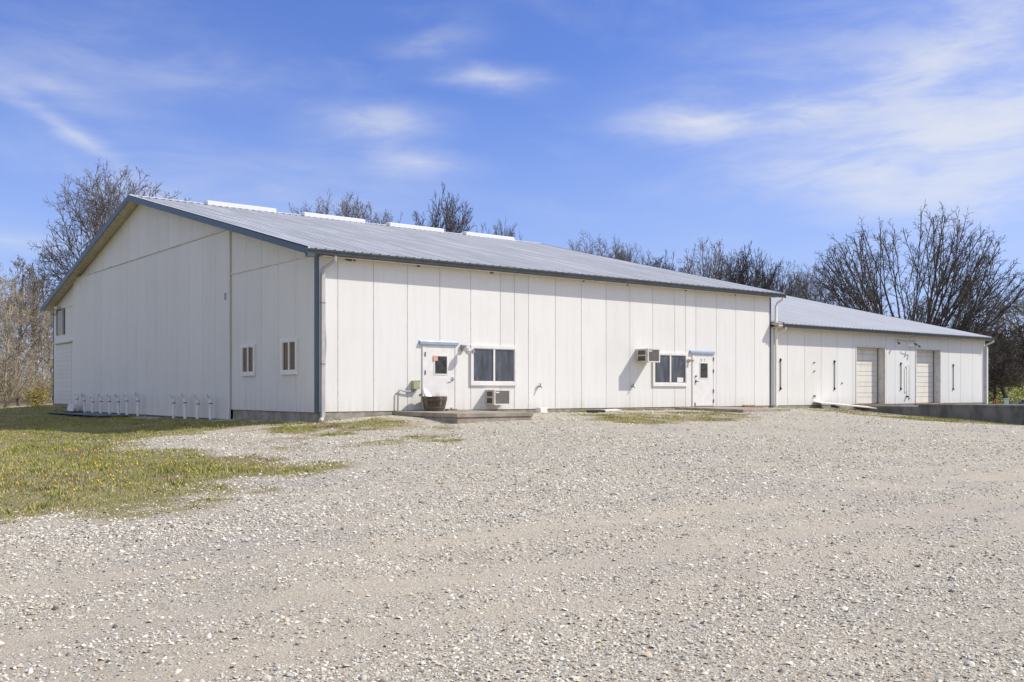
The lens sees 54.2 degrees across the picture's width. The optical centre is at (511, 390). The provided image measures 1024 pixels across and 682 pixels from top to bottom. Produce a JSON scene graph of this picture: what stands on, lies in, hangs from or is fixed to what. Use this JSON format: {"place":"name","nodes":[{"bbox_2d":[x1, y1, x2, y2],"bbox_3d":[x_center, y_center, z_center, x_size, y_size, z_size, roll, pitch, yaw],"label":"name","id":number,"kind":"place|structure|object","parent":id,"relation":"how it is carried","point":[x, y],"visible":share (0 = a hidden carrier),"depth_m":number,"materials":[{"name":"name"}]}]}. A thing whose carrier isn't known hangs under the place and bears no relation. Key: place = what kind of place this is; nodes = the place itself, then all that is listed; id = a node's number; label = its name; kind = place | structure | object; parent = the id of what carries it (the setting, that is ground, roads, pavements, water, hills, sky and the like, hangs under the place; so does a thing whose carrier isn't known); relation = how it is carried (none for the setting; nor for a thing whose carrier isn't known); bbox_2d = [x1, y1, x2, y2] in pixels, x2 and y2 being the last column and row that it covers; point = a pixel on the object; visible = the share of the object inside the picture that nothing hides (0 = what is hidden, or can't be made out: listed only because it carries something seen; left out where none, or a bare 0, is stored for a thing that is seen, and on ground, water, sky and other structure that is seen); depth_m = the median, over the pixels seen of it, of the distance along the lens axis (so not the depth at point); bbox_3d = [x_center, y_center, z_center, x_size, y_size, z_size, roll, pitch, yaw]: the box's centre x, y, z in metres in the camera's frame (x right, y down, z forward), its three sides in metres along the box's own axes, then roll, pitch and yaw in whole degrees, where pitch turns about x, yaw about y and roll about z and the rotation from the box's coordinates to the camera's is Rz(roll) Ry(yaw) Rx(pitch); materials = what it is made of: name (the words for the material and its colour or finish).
{"place":"outdoors","nodes":[
{"label":"outdoors","id":0,"kind":"place"},
{"bbox_2d":[0,387,1023,681],"bbox_3d":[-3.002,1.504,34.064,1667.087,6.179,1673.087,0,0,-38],"label":"ground","id":1,"kind":"structure","parent":0,"point":[296,595],"depth_m":9.47,"materials":[{"name":"grey gravel"}]},
{"bbox_2d":[0,341,16,403],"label":"brush shrub","id":2,"kind":"object","parent":1,"relation":"on","point":[7,372],"visible":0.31,"depth_m":62.28,"materials":[{"name":"brown plant"}]},
{"bbox_2d":[0,260,27,365],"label":"bare tree","id":3,"kind":"object","parent":1,"relation":"on","point":[9,360],"visible":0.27,"depth_m":66.71,"materials":[{"name":"brown plant"}]},
{"bbox_2d":[0,275,39,407],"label":"bare tree","id":4,"kind":"object","parent":1,"relation":"on","point":[8,322],"visible":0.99,"depth_m":59.86,"materials":[{"name":"brown plant"}]},
{"bbox_2d":[0,351,39,406],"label":"brush shrub","id":5,"kind":"object","parent":1,"relation":"on","point":[11,394],"visible":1,"depth_m":59.85,"materials":[{"name":"beige plant"}]},
{"bbox_2d":[0,332,51,400],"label":"brush shrub","id":6,"kind":"object","parent":1,"relation":"on","point":[21,369],"visible":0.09,"depth_m":73.47,"materials":[{"name":"brown plant"}]},
{"bbox_2d":[0,255,52,405],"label":"bare tree","id":7,"kind":"object","parent":1,"relation":"on","point":[21,334],"visible":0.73,"depth_m":64.80,"materials":[{"name":"brown plant"}]},
{"bbox_2d":[0,279,54,398],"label":"bare tree","id":8,"kind":"object","parent":1,"relation":"on","point":[28,319],"visible":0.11,"depth_m":81.97,"materials":[{"name":"brown plant"}]},
{"bbox_2d":[6,351,52,405],"bbox_3d":[-30.447,-0.753,63.055,3.234,3.697,3.533,0,0,27],"label":"brush shrub","id":9,"kind":"object","parent":1,"relation":"on","point":[41,385],"visible":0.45,"depth_m":62.92,"materials":[{"name":"brown plant"}]},
{"bbox_2d":[3,270,60,396],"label":"bare tree","id":10,"kind":"object","parent":1,"relation":"on","point":[37,288],"visible":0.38,"depth_m":71.80,"materials":[{"name":"beige plant"}]},
{"bbox_2d":[15,360,52,402],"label":"brush shrub","id":11,"kind":"object","parent":1,"relation":"on","point":[50,388],"visible":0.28,"depth_m":67.66,"materials":[{"name":"brown plant"}]},
{"bbox_2d":[19,387,49,405],"bbox_3d":[-28.128,0.365,58.920,1.672,1.279,1.642,0,0,-38],"label":"yellow shrub","id":12,"kind":"object","parent":1,"relation":"on","point":[36,399],"visible":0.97,"depth_m":58.89,"materials":[{"name":"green plant"}]},
{"bbox_2d":[18,261,52,399],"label":"bare tree","id":13,"kind":"object","parent":1,"relation":"on","point":[48,294],"visible":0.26,"depth_m":77.87,"materials":[{"name":"brown plant"}]},
{"bbox_2d":[21,305,52,402],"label":"bare tree","id":14,"kind":"object","parent":1,"relation":"on","point":[42,350],"visible":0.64,"depth_m":65.89,"materials":[{"name":"brown plant"}]},
{"bbox_2d":[75,392,78,410],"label":"vent pipe","id":15,"kind":"object","parent":1,"relation":"on","point":[77,397],"visible":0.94,"depth_m":48.60,"materials":[{"name":"white plastic"}]},
{"bbox_2d":[81,394,85,411],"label":"vent pipe","id":16,"kind":"object","parent":1,"relation":"on","point":[84,402],"visible":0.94,"depth_m":47.54,"materials":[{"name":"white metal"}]},
{"bbox_2d":[47,412,130,417],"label":"turquoise deck","id":17,"kind":"structure","parent":1,"relation":"on","point":[84,414],"depth_m":43.05,"materials":[{"name":"paint"}]},
{"bbox_2d":[90,395,93,412],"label":"vent pipe","id":18,"kind":"object","parent":1,"relation":"on","point":[92,403],"visible":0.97,"depth_m":46.53,"materials":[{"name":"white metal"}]},
{"bbox_2d":[98,394,102,412],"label":"vent pipe","id":19,"kind":"object","parent":1,"relation":"on","point":[101,398],"visible":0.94,"depth_m":45.51,"materials":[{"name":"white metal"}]},
{"bbox_2d":[27,157,189,293],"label":"bare tree","id":20,"kind":"object","parent":1,"relation":"on","point":[107,209],"visible":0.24,"depth_m":72.28,"materials":[{"name":"brown plant"}]},
{"bbox_2d":[106,393,110,413],"bbox_3d":[-17.933,0.707,44.477,0.200,1.212,0.148,0,-1,-39],"label":"vent pipe","id":21,"kind":"object","parent":1,"relation":"on","point":[108,395],"visible":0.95,"depth_m":44.44,"materials":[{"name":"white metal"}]},
{"bbox_2d":[115,394,119,413],"bbox_3d":[-17.130,0.712,43.446,0.148,1.188,0.200,-1,0,41],"label":"vent pipe","id":22,"kind":"object","parent":1,"relation":"on","point":[117,396],"visible":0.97,"depth_m":43.41,"materials":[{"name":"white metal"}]},
{"bbox_2d":[124,392,128,414],"bbox_3d":[-16.396,0.676,42.507,0.200,1.242,0.148,-1,1,-23],"label":"vent pipe","id":23,"kind":"object","parent":1,"relation":"on","point":[127,400],"visible":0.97,"depth_m":42.46,"materials":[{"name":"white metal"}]},
{"bbox_2d":[134,392,139,415],"bbox_3d":[-15.522,0.662,41.413,0.200,1.221,0.148,1,-2,-41],"label":"vent pipe","id":24,"kind":"object","parent":1,"relation":"on","point":[136,394],"visible":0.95,"depth_m":41.38,"materials":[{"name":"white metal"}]},
{"bbox_2d":[1,444,283,493],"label":"dandelions","id":25,"kind":"object","parent":1,"relation":"on","point":[255,467],"visible":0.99,"depth_m":17.54,"materials":[{"name":"yellow plant"}]},
{"bbox_2d":[170,394,175,418],"bbox_3d":[-12.922,0.686,38.097,0.200,1.160,0.148,1,0,-32],"label":"vent pipe","id":26,"kind":"object","parent":1,"relation":"on","point":[173,403],"visible":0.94,"depth_m":38.06,"materials":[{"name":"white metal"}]},
{"bbox_2d":[181,394,186,418],"bbox_3d":[-12.163,0.666,37.118,0.200,1.146,0.148,0,-1,-44],"label":"vent pipe","id":27,"kind":"object","parent":1,"relation":"on","point":[184,396],"visible":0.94,"depth_m":37.09,"materials":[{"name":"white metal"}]},
{"bbox_2d":[194,395,199,419],"bbox_3d":[-11.379,0.692,36.124,0.200,1.113,0.148,1,1,-43],"label":"vent pipe","id":28,"kind":"object","parent":1,"relation":"on","point":[197,397],"visible":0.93,"depth_m":36.09,"materials":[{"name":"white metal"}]},
{"bbox_2d":[207,394,212,419],"bbox_3d":[-10.619,0.661,35.146,0.200,1.107,0.148,0,0,-39],"label":"vent pipe","id":29,"kind":"object","parent":1,"relation":"on","point":[210,398],"visible":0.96,"depth_m":35.11,"materials":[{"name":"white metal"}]},
{"bbox_2d":[288,201,337,213],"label":"bare tree","id":30,"kind":"object","parent":1,"relation":"on","point":[297,212],"visible":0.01,"depth_m":95.39,"materials":[{"name":"brown plant"}]},
{"bbox_2d":[305,188,388,223],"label":"bare tree","id":31,"kind":"object","parent":1,"relation":"on","point":[356,214],"visible":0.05,"depth_m":93.60,"materials":[{"name":"brown plant"}]},
{"bbox_2d":[368,208,401,223],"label":"bare tree","id":32,"kind":"object","parent":1,"relation":"on","point":[385,218],"visible":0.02,"depth_m":94.55,"materials":[{"name":"brown plant"}]},
{"bbox_2d":[40,194,785,422],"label":"metal barn","id":33,"kind":"structure","parent":1,"relation":"on","point":[249,312],"depth_m":35.89,"materials":[{"name":"white metal"}]},
{"bbox_2d":[56,342,71,403],"bbox_3d":[-23.168,-0.899,51.711,0.040,3.130,3.000,0,0,-38],"label":"roller door","id":34,"kind":"structure","parent":33,"relation":"in","point":[63,351],"depth_m":51.60,"materials":[{"name":"white metal"}]},
{"bbox_2d":[73,230,230,418],"bbox_3d":[-15.858,-2.294,42.280,0.070,6.540,19.865,0,0,-38],"label":"sliding door","id":35,"kind":"structure","parent":33,"relation":"in","point":[156,326],"depth_m":40.02,"materials":[{"name":"white metal"}]},
{"bbox_2d":[240,344,255,375],"bbox_3d":[-8.791,-1.029,33.287,0.068,1.050,1.080,0,0,-38],"label":"window","id":36,"kind":"structure","parent":33,"relation":"in","point":[247,351],"depth_m":33.26,"materials":[{"name":"white paint"}]},
{"bbox_2d":[280,338,297,374],"bbox_3d":[-6.879,-1.064,30.847,0.068,1.120,1.120,0,0,-38],"label":"window","id":37,"kind":"structure","parent":33,"relation":"in","point":[288,346],"depth_m":30.82,"materials":[{"name":"white paint"}]},
{"bbox_2d":[397,380,422,410],"bbox_3d":[-3.161,0.231,31.291,0.992,1.130,0.163,0,0,-38],"label":"utility box","id":38,"kind":"object","parent":33,"relation":"attached to","point":[415,384],"visible":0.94,"depth_m":31.30,"materials":[{"name":"metal"}]},
{"bbox_2d":[425,345,454,408],"bbox_3d":[-2.294,-0.437,32.010,1.168,2.045,0.102,0,0,-38],"label":"door","id":39,"kind":"structure","parent":33,"relation":"in","point":[439,360],"depth_m":32.07,"materials":[{"name":"white paint"}]},
{"bbox_2d":[460,345,474,353],"bbox_3d":[-1.364,-1.344,32.537,0.585,0.320,0.420,0,0,-38],"label":"wall lamp","id":40,"kind":"object","parent":33,"relation":"attached to","point":[466,349],"visible":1,"depth_m":32.34,"materials":[{"name":"metal"}]},
{"bbox_2d":[470,345,516,385],"bbox_3d":[-0.600,-0.844,33.366,1.920,1.320,0.058,0,0,-38],"label":"window","id":41,"kind":"structure","parent":33,"relation":"in","point":[489,365],"depth_m":33.35,"materials":[{"name":"white paint"}]},
{"bbox_2d":[485,389,510,404],"bbox_3d":[-0.468,0.206,33.180,0.675,0.512,0.511,0,0,-38],"label":"air conditioner","id":42,"kind":"object","parent":33,"relation":"attached to","point":[498,397],"visible":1,"depth_m":32.99,"materials":[{"name":"white metal"}]},
{"bbox_2d":[636,348,659,362],"bbox_3d":[5.088,-1.324,37.446,0.645,0.512,0.651,0,0,-38],"label":"air conditioner","id":43,"kind":"object","parent":33,"relation":"attached to","point":[649,355],"visible":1,"depth_m":37.22,"materials":[{"name":"beige metal"}]},
{"bbox_2d":[652,352,687,385],"bbox_3d":[6.118,-0.834,38.631,1.930,1.300,0.058,0,0,-38],"label":"window","id":44,"kind":"structure","parent":33,"relation":"in","point":[672,368],"depth_m":38.63,"materials":[{"name":"white paint"}]},
{"bbox_2d":[694,354,713,405],"bbox_3d":[7.670,-0.437,39.820,1.168,2.045,0.102,0,0,-38],"label":"door","id":45,"kind":"structure","parent":33,"relation":"in","point":[703,363],"depth_m":39.83,"materials":[{"name":"white paint"}]},
{"bbox_2d":[412,181,484,232],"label":"bare tree","id":46,"kind":"object","parent":1,"relation":"on","point":[450,223],"visible":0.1,"depth_m":89.72,"materials":[{"name":"brown plant"}]},
{"bbox_2d":[395,410,532,423],"bbox_3d":[-1.498,0.976,30.525,2.800,0.700,3.375,0,0,-38],"label":"concrete stoop","id":47,"kind":"object","parent":1,"relation":"on","point":[463,416],"visible":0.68,"depth_m":29.36,"materials":[{"name":"grey concrete"}]},
{"bbox_2d":[422,392,446,410],"bbox_3d":[-2.428,0.316,31.337,0.792,0.623,0.784,0,0,-38],"label":"barrel planter","id":48,"kind":"object","parent":47,"relation":"on","point":[434,403],"visible":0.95,"depth_m":31.04,"materials":[{"name":"brown wood"}]},
{"bbox_2d":[423,388,430,395],"bbox_3d":[-2.641,0.109,31.272,0.252,0.415,0.470,0,0,17],"label":"white dish","id":49,"kind":"object","parent":48,"relation":"in","point":[426,392],"visible":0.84,"depth_m":31.37,"materials":[{"name":"plastic"}]},
{"bbox_2d":[485,218,521,240],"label":"bare tree","id":50,"kind":"object","parent":1,"relation":"on","point":[502,232],"visible":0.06,"depth_m":94.94,"materials":[{"name":"brown plant"}]},
{"bbox_2d":[0,404,1023,523],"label":"grass","id":51,"kind":"structure","parent":1,"relation":"on","point":[110,435],"depth_m":21.36,"materials":[{"name":"green plant"}]},
{"bbox_2d":[67,404,74,410],"bbox_3d":[-21.522,0.815,48.770,0.040,0.380,1.100,18,-11,-37],"label":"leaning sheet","id":52,"kind":"object","parent":51,"relation":"on","point":[70,407],"visible":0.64,"depth_m":48.69,"materials":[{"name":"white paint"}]},
{"bbox_2d":[536,408,546,412],"bbox_3d":[1.014,0.691,34.289,0.340,0.240,0.240,0,0,-44],"label":"white block","id":53,"kind":"object","parent":1,"relation":"on","point":[541,410],"depth_m":34.18,"materials":[{"name":"paint"}]},
{"bbox_2d":[587,410,604,412],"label":"dark pipe","id":54,"kind":"object","parent":1,"relation":"on","point":[588,411],"visible":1,"depth_m":34.86,"materials":[{"name":"black plastic"}]},
{"bbox_2d":[568,230,636,262],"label":"bare tree","id":55,"kind":"object","parent":1,"relation":"on","point":[605,248],"visible":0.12,"depth_m":94.12,"materials":[{"name":"brown plant"}]},
{"bbox_2d":[604,409,620,411],"bbox_3d":[3.308,0.697,35.577,1.500,0.036,0.280,-2,8,-45],"label":"white board","id":56,"kind":"object","parent":1,"relation":"on","point":[607,410],"visible":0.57,"depth_m":35.81,"materials":[{"name":"paint"}]},
{"bbox_2d":[611,242,669,269],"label":"bare tree","id":57,"kind":"object","parent":1,"relation":"on","point":[628,256],"visible":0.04,"depth_m":95.37,"materials":[{"name":"brown plant"}]},
{"bbox_2d":[647,249,695,273],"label":"bare tree","id":58,"kind":"object","parent":1,"relation":"on","point":[660,261],"visible":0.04,"depth_m":94.83,"materials":[{"name":"brown plant"}]},
{"bbox_2d":[671,235,755,285],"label":"bare tree","id":59,"kind":"object","parent":1,"relation":"on","point":[716,273],"visible":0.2,"depth_m":84.27,"materials":[{"name":"brown plant"}]},
{"bbox_2d":[676,406,789,412],"bbox_3d":[8.466,0.978,38.399,2.800,0.700,3.275,0,0,-38],"label":"concrete stoop","id":60,"kind":"object","parent":1,"relation":"on","point":[737,409],"visible":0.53,"depth_m":37.54,"materials":[{"name":"grey concrete"}]},
{"bbox_2d":[720,241,793,295],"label":"bare tree","id":61,"kind":"object","parent":1,"relation":"on","point":[758,278],"visible":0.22,"depth_m":84.07,"materials":[{"name":"brown plant"}]},
{"bbox_2d":[746,255,808,296],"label":"bare tree","id":62,"kind":"object","parent":1,"relation":"on","point":[784,275],"visible":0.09,"depth_m":89.54,"materials":[{"name":"brown plant"}]},
{"bbox_2d":[780,262,849,307],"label":"bare tree","id":63,"kind":"object","parent":1,"relation":"on","point":[799,282],"visible":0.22,"depth_m":81.53,"materials":[{"name":"brown plant"}]},
{"bbox_2d":[813,401,876,408],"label":"white ramp","id":64,"kind":"structure","parent":1,"relation":"on","point":[833,405],"depth_m":44.41,"materials":[{"name":"paint"}]},
{"bbox_2d":[770,295,994,409],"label":"storage wing","id":65,"kind":"structure","parent":1,"relation":"on","point":[830,353],"depth_m":48.07,"materials":[{"name":"white metal"}]},
{"bbox_2d":[857,348,876,402],"bbox_3d":[16.674,-0.731,47.428,2.280,2.637,0.040,0,0,-38],"label":"overhead door","id":66,"kind":"structure","parent":65,"relation":"in","point":[866,391],"depth_m":47.61,"materials":[{"name":"beige paint"}]},
{"bbox_2d":[916,350,932,402],"bbox_3d":[20.712,-0.736,50.593,2.220,2.647,0.040,0,0,-38],"label":"overhead door","id":67,"kind":"structure","parent":65,"relation":"in","point":[928,381],"depth_m":50.75,"materials":[{"name":"beige paint"}]},
{"bbox_2d":[799,199,1023,403],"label":"fan tree","id":68,"kind":"object","parent":1,"relation":"on","point":[966,288],"visible":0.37,"depth_m":65.66,"materials":[{"name":"brown plant"}]},
{"bbox_2d":[856,404,1023,424],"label":"loading dock","id":69,"kind":"object","parent":1,"relation":"on","point":[1013,414],"visible":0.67,"depth_m":42.28,"materials":[{"name":"concrete"}]},
{"bbox_2d":[856,405,899,407],"bbox_3d":[16.933,0.723,46.478,2.500,0.105,0.780,0,0,-35],"label":"plank pallet","id":70,"kind":"object","parent":69,"relation":"on","point":[876,405],"visible":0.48,"depth_m":46.26,"materials":[{"name":"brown wood"}]},
{"bbox_2d":[975,288,1023,355],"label":"bare tree","id":71,"kind":"object","parent":1,"relation":"on","point":[1014,314],"visible":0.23,"depth_m":128.18,"materials":[{"name":"brown plant"}]},
{"bbox_2d":[981,325,1023,403],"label":"cedar tree","id":72,"kind":"object","parent":1,"relation":"on","point":[1003,357],"visible":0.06,"depth_m":73.61,"materials":[{"name":"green plant"}]},
{"bbox_2d":[988,336,1023,403],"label":"bent tree","id":73,"kind":"object","parent":1,"relation":"on","point":[1002,377],"visible":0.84,"depth_m":63.77,"materials":[{"name":"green plant"}]},
{"bbox_2d":[988,380,1023,403],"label":"meadow grass","id":74,"kind":"structure","parent":1,"relation":"on","point":[1019,393],"depth_m":85.12,"materials":[{"name":"green plant"}]},
{"bbox_2d":[1003,398,1008,403],"bbox_3d":[27.694,1.187,56.000,0.230,1.550,0.230,0,0,0],"label":"utility pedestal","id":75,"kind":"object","parent":1,"relation":"on","point":[1006,400],"visible":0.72,"depth_m":55.90,"materials":[{"name":"green plastic"}]},
{"bbox_2d":[1004,322,1023,390],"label":"cedar tree","id":76,"kind":"object","parent":1,"relation":"on","point":[1021,337],"visible":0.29,"depth_m":69.95,"materials":[{"name":"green plant"}]},
{"bbox_2d":[0,0,1023,383],"label":"sky","id":77,"kind":"structure","parent":0,"point":[778,126],"materials":[{"name":"blue"}]}
]}

